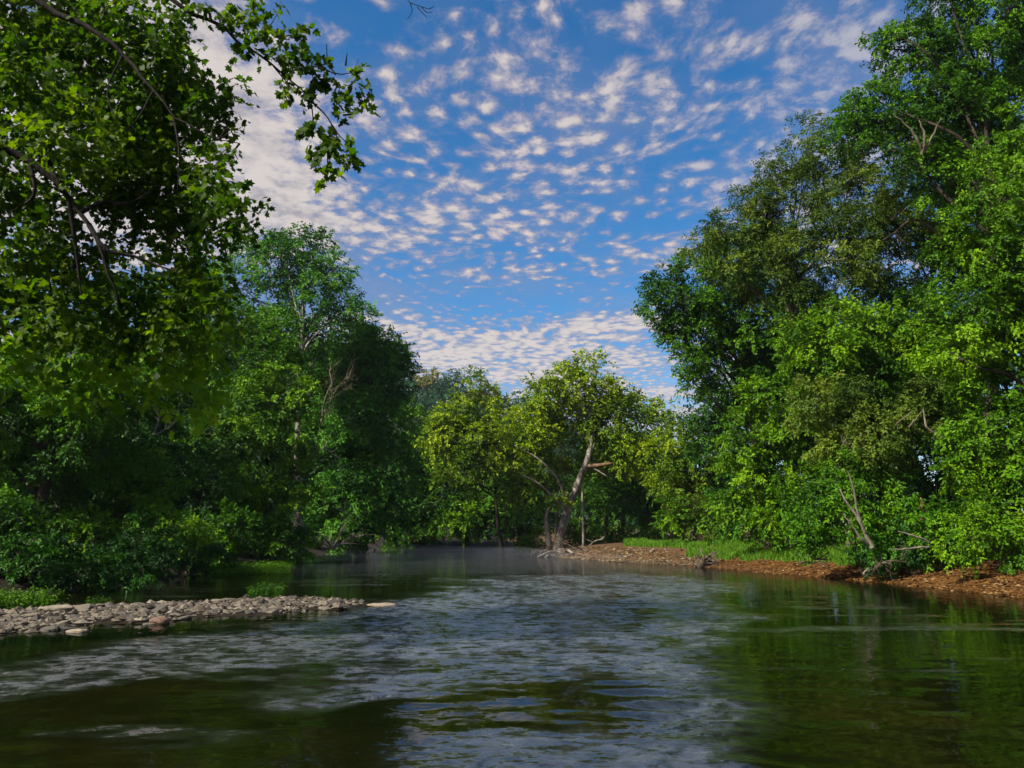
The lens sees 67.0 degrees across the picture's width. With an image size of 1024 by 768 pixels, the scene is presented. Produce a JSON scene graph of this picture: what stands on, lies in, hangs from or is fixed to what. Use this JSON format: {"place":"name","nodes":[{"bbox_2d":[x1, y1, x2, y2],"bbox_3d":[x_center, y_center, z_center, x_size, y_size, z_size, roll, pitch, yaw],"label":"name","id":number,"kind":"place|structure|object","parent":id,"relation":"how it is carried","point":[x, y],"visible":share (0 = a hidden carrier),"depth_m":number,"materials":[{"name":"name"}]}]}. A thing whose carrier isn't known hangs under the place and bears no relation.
{"place":"outdoors","nodes":[
{"label":"outdoors","id":0,"kind":"place"},
{"bbox_2d":[3,326,737,525],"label":"hill","id":1,"kind":"structure","parent":0,"point":[67,356],"depth_m":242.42,"materials":[{"name":"plant"}]},
{"bbox_2d":[414,365,449,393],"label":"hilltop tree","id":2,"kind":"object","parent":1,"relation":"on","point":[430,380],"visible":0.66,"depth_m":299.99,"materials":[{"name":"gold plant"}]},
{"bbox_2d":[434,378,451,403],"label":"hilltop tree","id":3,"kind":"object","parent":1,"relation":"on","point":[443,386],"visible":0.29,"depth_m":300.73,"materials":[{"name":"green plant"}]},
{"bbox_2d":[440,367,469,414],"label":"hilltop tree","id":4,"kind":"object","parent":1,"relation":"on","point":[454,380],"visible":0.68,"depth_m":274.39,"materials":[{"name":"green plant"}]},
{"bbox_2d":[465,376,503,409],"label":"hilltop tree","id":5,"kind":"object","parent":1,"relation":"on","point":[487,393],"visible":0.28,"depth_m":296.28,"materials":[{"name":"green plant"}]},
{"bbox_2d":[0,550,1023,767],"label":"river","id":6,"kind":"structure","parent":0,"point":[477,659],"depth_m":8.49,"materials":[{"name":"liquid"}]},
{"bbox_2d":[59,627,74,629],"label":"river stone","id":7,"kind":"object","parent":6,"relation":"on","point":[64,628],"visible":0.8,"depth_m":12.50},
{"bbox_2d":[0,525,1023,634],"bbox_3d":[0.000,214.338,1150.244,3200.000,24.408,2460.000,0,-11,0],"label":"ground","id":8,"kind":"structure","parent":0,"point":[321,551],"depth_m":30.79,"materials":[{"name":"soil"}]},
{"bbox_2d":[0,626,14,631],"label":"river stone","id":9,"kind":"object","parent":8,"relation":"on","point":[8,629],"visible":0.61,"depth_m":12.19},
{"bbox_2d":[12,621,28,625],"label":"river stone","id":10,"kind":"object","parent":8,"relation":"on","point":[22,623],"visible":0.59,"depth_m":12.85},
{"bbox_2d":[0,483,54,560],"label":"shrub","id":11,"kind":"object","parent":8,"relation":"on","point":[21,521],"visible":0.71,"depth_m":21.41,"materials":[{"name":"green plant"}]},
{"bbox_2d":[21,612,41,616],"bbox_3d":[-8.854,4.266,14.190,0.224,0.094,0.388,-2,-2,40],"label":"river stone","id":12,"kind":"object","parent":8,"relation":"on","point":[31,614],"visible":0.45,"depth_m":14.17,"materials":[{"name":"stone"}]},
{"bbox_2d":[0,585,71,608],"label":"water plant","id":13,"kind":"object","parent":8,"relation":"on","point":[11,598],"visible":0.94,"depth_m":16.30,"materials":[{"name":"green plant"}]},
{"bbox_2d":[0,528,89,590],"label":"shrub","id":14,"kind":"object","parent":8,"relation":"on","point":[9,545],"visible":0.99,"depth_m":20.23,"materials":[{"name":"green plant"}]},
{"bbox_2d":[39,626,58,630],"bbox_3d":[-7.419,3.948,12.418,0.293,0.104,0.188,-7,4,-6],"label":"river stone","id":15,"kind":"object","parent":8,"relation":"on","point":[53,628],"visible":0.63,"depth_m":12.38,"materials":[{"name":"stone"}]},
{"bbox_2d":[38,605,74,611],"bbox_3d":[-9.009,4.459,15.299,0.660,0.168,0.440,3,-12,-17],"label":"river stone","id":16,"kind":"object","parent":8,"relation":"on","point":[64,608],"visible":0.7,"depth_m":15.18,"materials":[{"name":"stone"}]},
{"bbox_2d":[55,620,70,624],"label":"river stone","id":17,"kind":"object","parent":8,"relation":"on","point":[65,621],"visible":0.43,"depth_m":12.99,"materials":[{"name":"stone"}]},
{"bbox_2d":[66,629,87,632],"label":"river stone","id":18,"kind":"object","parent":8,"relation":"on","point":[76,630],"visible":0.51,"depth_m":12.13,"materials":[{"name":"stone"}]},
{"bbox_2d":[0,315,161,559],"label":"tree","id":19,"kind":"object","parent":8,"relation":"on","point":[50,467],"visible":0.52,"depth_m":24.65,"materials":[{"name":"green plant"}]},
{"bbox_2d":[148,407,176,435],"bbox_3d":[-11.384,1.086,25.137,1.091,1.177,0.552,0,-11,0],"label":"dead limb","id":20,"kind":"object","parent":19,"relation":"attached to","point":[155,428],"visible":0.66,"depth_m":25.21,"materials":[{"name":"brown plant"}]},
{"bbox_2d":[74,604,90,609],"bbox_3d":[-8.666,4.521,15.535,0.371,0.092,0.489,-8,7,-22],"label":"river stone","id":21,"kind":"object","parent":8,"relation":"on","point":[83,606],"visible":0.47,"depth_m":15.55,"materials":[{"name":"stone"}]},
{"bbox_2d":[7,539,169,593],"bbox_3d":[-11.591,5.053,20.767,4.637,1.787,2.010,0,-11,0],"label":"shrub","id":22,"kind":"object","parent":8,"relation":"on","point":[96,578],"visible":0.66,"depth_m":20.66,"materials":[{"name":"green plant"}]},
{"bbox_2d":[46,500,141,569],"bbox_3d":[-13.535,5.037,25.065,3.349,2.529,2.564,0,-11,0],"label":"shrub","id":23,"kind":"object","parent":8,"relation":"on","point":[75,528],"visible":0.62,"depth_m":24.94,"materials":[{"name":"green plant"}]},
{"bbox_2d":[85,595,103,603],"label":"water plant","id":24,"kind":"object","parent":8,"relation":"on","point":[93,602],"visible":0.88,"depth_m":17.02,"materials":[{"name":"green plant"}]},
{"bbox_2d":[17,437,191,554],"bbox_3d":[-14.074,4.232,26.652,5.674,4.749,3.815,5,-12,-22],"label":"tiered tree","id":25,"kind":"object","parent":8,"relation":"on","point":[122,482],"visible":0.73,"depth_m":26.26,"materials":[{"name":"green plant"}]},
{"bbox_2d":[0,355,249,545],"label":"back tree","id":26,"kind":"object","parent":8,"relation":"on","point":[202,477],"visible":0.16,"depth_m":35.55,"materials":[{"name":"green plant"}]},
{"bbox_2d":[64,506,185,584],"bbox_3d":[-12.774,5.315,24.426,5.258,2.870,2.580,-2,-11,11],"label":"shrub","id":27,"kind":"object","parent":8,"relation":"on","point":[143,549],"visible":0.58,"depth_m":24.08,"materials":[{"name":"green plant"}]},
{"bbox_2d":[149,617,169,623],"bbox_3d":[-6.084,4.091,13.362,0.357,0.129,0.263,-5,-12,22],"label":"river stone","id":28,"kind":"object","parent":8,"relation":"on","point":[161,620],"visible":0.91,"depth_m":13.27,"materials":[{"name":"stone"}]},
{"bbox_2d":[151,604,167,611],"bbox_3d":[-6.942,4.473,15.195,0.254,0.149,0.440,-5,9,5],"label":"river stone","id":29,"kind":"object","parent":8,"relation":"on","point":[160,607],"visible":0.4,"depth_m":15.20,"materials":[{"name":"stone"}]},
{"bbox_2d":[0,594,364,633],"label":"gravel bar","id":30,"kind":"object","parent":8,"relation":"on","point":[142,613],"visible":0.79,"depth_m":15.11,"materials":[{"name":"stone"}]},
{"bbox_2d":[140,508,227,573],"bbox_3d":[-12.659,6.226,30.212,3.486,2.824,2.495,-6,-13,29],"label":"shrub","id":31,"kind":"object","parent":8,"relation":"on","point":[191,530],"visible":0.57,"depth_m":30.03,"materials":[{"name":"green plant"}]},
{"bbox_2d":[179,615,191,619],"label":"river stone","id":32,"kind":"object","parent":8,"relation":"on","point":[185,617],"visible":0.56,"depth_m":14.02,"materials":[{"name":"stone"}]},
{"bbox_2d":[112,294,260,544],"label":"tree","id":33,"kind":"object","parent":8,"relation":"on","point":[210,383],"visible":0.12,"depth_m":43.81,"materials":[{"name":"green plant"}]},
{"bbox_2d":[151,535,244,577],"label":"shrub","id":34,"kind":"object","parent":8,"relation":"on","point":[187,561],"visible":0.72,"depth_m":27.96,"materials":[{"name":"green plant"}]},
{"bbox_2d":[203,608,226,613],"bbox_3d":[-5.753,4.418,14.979,0.453,0.135,0.276,5,-12,-38],"label":"river stone","id":35,"kind":"object","parent":8,"relation":"on","point":[218,609],"visible":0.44,"depth_m":14.93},
{"bbox_2d":[0,0,433,438],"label":"overhanging sycamore","id":36,"kind":"object","parent":8,"relation":"on","point":[125,137],"visible":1,"depth_m":10.79,"materials":[{"name":"green plant"}]},
{"bbox_2d":[71,250,363,548],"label":"back tree","id":37,"kind":"object","parent":8,"relation":"on","point":[209,268],"visible":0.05,"depth_m":57.73,"materials":[{"name":"green plant"}]},
{"bbox_2d":[199,497,271,563],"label":"shrub","id":38,"kind":"object","parent":8,"relation":"on","point":[230,536],"visible":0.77,"depth_m":32.85,"materials":[{"name":"green plant"}]},
{"bbox_2d":[188,559,294,573],"bbox_3d":[-11.546,7.931,33.347,4.488,0.784,6.925,3,-11,-14],"label":"waterweed bed","id":39,"kind":"object","parent":8,"relation":"on","point":[270,567],"visible":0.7,"depth_m":31.09,"materials":[{"name":"green plant"}]},
{"bbox_2d":[203,299,322,549],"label":"tree","id":40,"kind":"object","parent":8,"relation":"on","point":[257,342],"visible":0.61,"depth_m":45.48,"materials":[{"name":"green plant"}]},
{"bbox_2d":[310,440,338,471],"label":"dead limb","id":41,"kind":"object","parent":40,"relation":"attached to","point":[324,447],"visible":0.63,"depth_m":43.64,"materials":[{"name":"wood"}]},
{"bbox_2d":[198,342,328,557],"bbox_3d":[-12.684,3.313,39.701,6.364,11.455,5.991,0,-11,0],"label":"vine clad tree","id":42,"kind":"object","parent":8,"relation":"on","point":[239,418],"visible":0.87,"depth_m":39.12,"materials":[{"name":"green plant"}]},
{"bbox_2d":[321,341,359,422],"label":"dead limb","id":43,"kind":"object","parent":42,"relation":"attached to","point":[325,401],"visible":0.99,"depth_m":44.22,"materials":[{"name":"wood"}]},
{"bbox_2d":[246,581,287,597],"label":"water plant","id":44,"kind":"object","parent":8,"relation":"on","point":[267,590],"visible":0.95,"depth_m":18.98,"materials":[{"name":"green plant"}]},
{"bbox_2d":[263,607,282,611],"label":"river stone","id":45,"kind":"object","parent":8,"relation":"on","point":[277,608],"visible":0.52,"depth_m":15.34,"materials":[{"name":"stone"}]},
{"bbox_2d":[238,504,321,566],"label":"shrub","id":46,"kind":"object","parent":8,"relation":"on","point":[294,536],"visible":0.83,"depth_m":36.86,"materials":[{"name":"green plant"}]},
{"bbox_2d":[208,221,370,556],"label":"tall sycamore","id":47,"kind":"object","parent":8,"relation":"on","point":[300,279],"visible":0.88,"depth_m":51.58,"materials":[{"name":"green plant"}]},
{"bbox_2d":[289,554,351,562],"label":"waterweed fringe","id":48,"kind":"object","parent":8,"relation":"on","point":[331,558],"visible":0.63,"depth_m":45.60,"materials":[{"name":"green plant"}]},
{"bbox_2d":[318,606,331,609],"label":"river stone","id":49,"kind":"object","parent":8,"relation":"on","point":[323,608],"visible":0.8,"depth_m":15.78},
{"bbox_2d":[302,510,375,549],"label":"fallen branches","id":50,"kind":"object","parent":8,"relation":"on","point":[333,547],"visible":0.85,"depth_m":45.91,"materials":[{"name":"wood"}]},
{"bbox_2d":[281,295,428,556],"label":"dark tree","id":51,"kind":"object","parent":8,"relation":"on","point":[378,362],"visible":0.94,"depth_m":54.02,"materials":[{"name":"green plant"}]},
{"bbox_2d":[367,602,396,605],"bbox_3d":[-2.857,4.866,16.977,0.674,0.116,0.478,2,-11,-11],"label":"river stone","id":52,"kind":"object","parent":8,"relation":"on","point":[376,604],"visible":0.46,"depth_m":16.87,"materials":[{"name":"stone"}]},
{"bbox_2d":[356,446,444,548],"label":"tree","id":53,"kind":"object","parent":8,"relation":"on","point":[413,512],"visible":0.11,"depth_m":76.21,"materials":[{"name":"green plant"}]},
{"bbox_2d":[378,395,466,543],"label":"tree","id":54,"kind":"object","parent":8,"relation":"on","point":[426,496],"visible":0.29,"depth_m":77.73,"materials":[{"name":"green plant"}]},
{"bbox_2d":[394,502,457,550],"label":"shrub","id":55,"kind":"object","parent":8,"relation":"on","point":[426,533],"visible":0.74,"depth_m":75.27,"materials":[{"name":"green plant"}]},
{"bbox_2d":[434,496,485,550],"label":"shrub","id":56,"kind":"object","parent":8,"relation":"on","point":[459,520],"visible":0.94,"depth_m":75.24,"materials":[{"name":"green plant"}]},
{"bbox_2d":[413,365,534,551],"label":"sycamore tree","id":57,"kind":"object","parent":8,"relation":"on","point":[460,427],"visible":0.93,"depth_m":69.25,"materials":[{"name":"green plant"}]},
{"bbox_2d":[418,461,547,549],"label":"bank tree","id":58,"kind":"object","parent":8,"relation":"on","point":[446,502],"visible":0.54,"depth_m":76.27,"materials":[{"name":"green plant"}]},
{"bbox_2d":[457,502,538,550],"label":"shrub","id":59,"kind":"object","parent":8,"relation":"on","point":[511,531],"visible":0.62,"depth_m":75.65,"materials":[{"name":"green plant"}]},
{"bbox_2d":[487,423,566,548],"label":"tree","id":60,"kind":"object","parent":8,"relation":"on","point":[537,522],"visible":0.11,"depth_m":79.79,"materials":[{"name":"green plant"}]},
{"bbox_2d":[511,523,552,555],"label":"shrub","id":61,"kind":"object","parent":8,"relation":"on","point":[530,540],"visible":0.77,"depth_m":58.13,"materials":[{"name":"green plant"}]},
{"bbox_2d":[487,346,679,556],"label":"sycamore tree","id":62,"kind":"object","parent":8,"relation":"on","point":[614,406],"visible":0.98,"depth_m":57.94,"materials":[{"name":"green plant"}]},
{"bbox_2d":[528,529,591,556],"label":"washed out roots","id":63,"kind":"object","parent":62,"relation":"attached to","point":[545,550],"visible":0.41,"depth_m":55.07,"materials":[{"name":"brown plant"}]},
{"bbox_2d":[569,421,646,542],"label":"slim tree","id":64,"kind":"object","parent":8,"relation":"on","point":[606,504],"visible":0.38,"depth_m":65.22,"materials":[{"name":"green plant"}]},
{"bbox_2d":[516,545,712,564],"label":"gravel point","id":65,"kind":"structure","parent":8,"relation":"on","point":[627,559],"depth_m":45.53,"materials":[{"name":"gravel"}]},
{"bbox_2d":[609,548,654,557],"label":"driftwood stick","id":66,"kind":"object","parent":65,"relation":"on","point":[652,550],"visible":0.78,"depth_m":45.20,"materials":[{"name":"grey wood"}]},
{"bbox_2d":[552,515,680,544],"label":"shrub","id":67,"kind":"object","parent":8,"relation":"on","point":[576,537],"visible":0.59,"depth_m":62.47,"materials":[{"name":"green plant"}]},
{"bbox_2d":[539,425,697,544],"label":"back tree","id":68,"kind":"object","parent":8,"relation":"on","point":[591,517],"visible":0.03,"depth_m":81.88,"materials":[{"name":"green plant"}]},
{"bbox_2d":[593,405,662,541],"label":"slim tree","id":69,"kind":"object","parent":8,"relation":"on","point":[625,492],"visible":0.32,"depth_m":64.25,"materials":[{"name":"green plant"}]},
{"bbox_2d":[613,428,681,535],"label":"slim tree","id":70,"kind":"object","parent":8,"relation":"on","point":[645,514],"visible":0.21,"depth_m":66.65,"materials":[{"name":"green plant"}]},
{"bbox_2d":[623,537,694,548],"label":"grass tufts","id":71,"kind":"object","parent":8,"relation":"on","point":[645,542],"visible":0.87,"depth_m":48.44,"materials":[{"name":"green plant"}]},
{"bbox_2d":[649,488,699,542],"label":"shrub","id":72,"kind":"object","parent":8,"relation":"on","point":[666,519],"visible":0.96,"depth_m":46.09,"materials":[{"name":"green plant"}]},
{"bbox_2d":[639,408,731,540],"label":"golden tree","id":73,"kind":"object","parent":8,"relation":"on","point":[686,481],"visible":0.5,"depth_m":54.21,"materials":[{"name":"green plant"}]},
{"bbox_2d":[617,442,754,539],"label":"back tree","id":74,"kind":"object","parent":8,"relation":"on","point":[632,522],"visible":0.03,"depth_m":72.12,"materials":[{"name":"green plant"}]},
{"bbox_2d":[663,487,721,541],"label":"shrub","id":75,"kind":"object","parent":8,"relation":"on","point":[697,508],"visible":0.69,"depth_m":46.07,"materials":[{"name":"green plant"}]},
{"bbox_2d":[693,512,739,546],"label":"shrub","id":76,"kind":"object","parent":8,"relation":"on","point":[720,531],"visible":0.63,"depth_m":43.93,"materials":[{"name":"green plant"}]},
{"bbox_2d":[631,221,814,547],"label":"riverbank maple","id":77,"kind":"object","parent":8,"relation":"on","point":[741,341],"visible":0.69,"depth_m":40.69,"materials":[{"name":"green plant"}]},
{"bbox_2d":[678,355,768,539],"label":"tree","id":78,"kind":"object","parent":8,"relation":"on","point":[707,425],"visible":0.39,"depth_m":51.60,"materials":[{"name":"green plant"}]},
{"bbox_2d":[684,538,818,562],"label":"grass","id":79,"kind":"object","parent":8,"relation":"on","point":[744,551],"depth_m":37.67,"materials":[{"name":"green plant"}]},
{"bbox_2d":[701,374,849,549],"bbox_3d":[12.698,4.011,37.312,7.684,8.876,5.189,0,-11,0],"label":"box elder","id":80,"kind":"object","parent":8,"relation":"on","point":[754,470],"visible":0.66,"depth_m":36.51,"materials":[{"name":"green plant"}]},
{"bbox_2d":[737,477,844,551],"bbox_3d":[12.512,6.044,34.636,4.569,3.800,3.008,-4,-12,21],"label":"shrub","id":81,"kind":"object","parent":8,"relation":"on","point":[760,520],"visible":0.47,"depth_m":34.47,"materials":[{"name":"green plant"}]},
{"bbox_2d":[673,108,956,546],"bbox_3d":[13.814,-2.812,33.565,11.616,20.349,6.628,3,-11,-16],"label":"willow tree","id":82,"kind":"object","parent":8,"relation":"on","point":[853,251],"visible":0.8,"depth_m":33.92,"materials":[{"name":"green plant"}]},
{"bbox_2d":[882,198,944,244],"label":"pale limbs","id":83,"kind":"object","parent":82,"relation":"attached to","point":[933,230],"visible":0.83,"depth_m":31.86,"materials":[{"name":"grey plant"}]},
{"bbox_2d":[708,263,976,542],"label":"back tree","id":84,"kind":"object","parent":8,"relation":"on","point":[779,466],"visible":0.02,"depth_m":41.30,"materials":[{"name":"green plant"}]},
{"bbox_2d":[839,473,873,548],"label":"leaning stems","id":85,"kind":"object","parent":8,"relation":"on","point":[867,541],"visible":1,"depth_m":24.45,"materials":[{"name":"grey plant"}]},
{"bbox_2d":[692,548,1023,597],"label":"gravel bank","id":86,"kind":"structure","parent":8,"relation":"on","point":[900,573],"depth_m":24.32,"materials":[{"name":"gravel"}]},
{"bbox_2d":[686,546,721,566],"bbox_3d":[9.254,8.427,37.026,1.892,1.278,1.150,-3,-11,15],"label":"driftwood stump","id":87,"kind":"object","parent":86,"relation":"on","point":[703,561],"visible":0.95,"depth_m":36.89,"materials":[{"name":"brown wood"}]},
{"bbox_2d":[798,557,827,569],"bbox_3d":[11.442,6.842,29.521,1.259,0.480,0.668,0,-11,0],"label":"driftwood stick","id":88,"kind":"object","parent":86,"relation":"on","point":[801,562],"visible":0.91,"depth_m":29.40,"materials":[{"name":"brown wood"}]},
{"bbox_2d":[805,548,830,559],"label":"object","id":89,"kind":"object","parent":86,"relation":"on","point":[821,556],"visible":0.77,"depth_m":27.76,"materials":[{"name":"brown plant"}]},
{"bbox_2d":[773,443,937,577],"bbox_3d":[11.778,4.533,26.953,5.276,4.846,3.695,0,-11,0],"label":"shrub","id":90,"kind":"object","parent":86,"relation":"on","point":[810,538],"visible":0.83,"depth_m":26.36,"materials":[{"name":"green plant"}]},
{"bbox_2d":[918,497,926,526],"bbox_3d":[13.862,4.528,26.124,0.414,1.385,0.394,0,-11,0],"label":"rusty stump","id":91,"kind":"object","parent":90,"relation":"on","point":[922,508],"visible":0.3,"depth_m":26.09,"materials":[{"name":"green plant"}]},
{"bbox_2d":[779,368,957,571],"bbox_3d":[13.037,3.031,27.688,6.350,7.702,4.083,0,-11,0],"label":"olive tree","id":92,"kind":"object","parent":86,"relation":"on","point":[889,448],"visible":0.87,"depth_m":27.66,"materials":[{"name":"green plant"}]},
{"bbox_2d":[861,550,906,578],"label":"fallen branches","id":93,"kind":"object","parent":86,"relation":"on","point":[881,563],"visible":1,"depth_m":24.37,"materials":[{"name":"wood"}]},
{"bbox_2d":[853,509,964,581],"bbox_3d":[12.881,5.244,25.070,3.249,2.387,2.178,-7,-13,33],"label":"shrub","id":94,"kind":"object","parent":86,"relation":"on","point":[890,554],"visible":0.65,"depth_m":24.85,"materials":[{"name":"green plant"}]},
{"bbox_2d":[891,531,930,550],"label":"leaning stems","id":95,"kind":"object","parent":86,"relation":"on","point":[918,547],"visible":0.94,"depth_m":23.47,"materials":[{"name":"grey plant"}]},
{"bbox_2d":[903,493,984,573],"bbox_3d":[13.709,4.887,24.651,2.521,2.842,2.688,-2,-11,12],"label":"shrub","id":96,"kind":"object","parent":86,"relation":"on","point":[934,530],"visible":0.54,"depth_m":24.29,"materials":[{"name":"green plant"}]},
{"bbox_2d":[929,490,1023,577],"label":"shrub","id":97,"kind":"object","parent":86,"relation":"on","point":[1015,535],"visible":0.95,"depth_m":21.95,"materials":[{"name":"green plant"}]},
{"bbox_2d":[800,543,949,567],"bbox_3d":[13.300,6.407,28.673,2.631,1.092,9.188,3,-11,-14],"label":"grass bank edge","id":98,"kind":"object","parent":8,"relation":"on","point":[834,556],"depth_m":30.60,"materials":[{"name":"green plant"}]},
{"bbox_2d":[766,278,984,548],"bbox_3d":[14.421,1.369,29.569,9.270,10.760,5.086,0,-11,0],"label":"box elder","id":99,"kind":"object","parent":98,"relation":"on","point":[850,351],"visible":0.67,"depth_m":29.39,"materials":[{"name":"green plant"}]},
{"bbox_2d":[812,0,1023,545],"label":"tall maple","id":100,"kind":"object","parent":8,"relation":"on","point":[975,95],"visible":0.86,"depth_m":30.07,"materials":[{"name":"green plant"}]},
{"bbox_2d":[893,113,940,154],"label":"pale limbs","id":101,"kind":"object","parent":100,"relation":"attached to","point":[923,149],"visible":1,"depth_m":28.47,"materials":[{"name":"grey plant"}]},
{"bbox_2d":[834,87,1023,532],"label":"back tree","id":102,"kind":"object","parent":8,"relation":"on","point":[927,490],"visible":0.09,"depth_m":34.95,"materials":[{"name":"green plant"}]},
{"bbox_2d":[951,544,1023,572],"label":"shrub","id":103,"kind":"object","parent":8,"relation":"on","point":[988,556],"depth_m":24.30,"materials":[{"name":"green plant"}]},
{"bbox_2d":[895,92,1023,557],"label":"edge maple","id":104,"kind":"object","parent":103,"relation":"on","point":[1000,279],"visible":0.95,"depth_m":23.87,"materials":[{"name":"green plant"}]},
{"bbox_2d":[895,409,942,437],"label":"pale limbs","id":105,"kind":"object","parent":104,"relation":"attached to","point":[926,426],"visible":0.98,"depth_m":25.88,"materials":[{"name":"grey plant"}]},
{"bbox_2d":[0,0,1023,524],"label":"sky","id":106,"kind":"structure","parent":0,"point":[527,162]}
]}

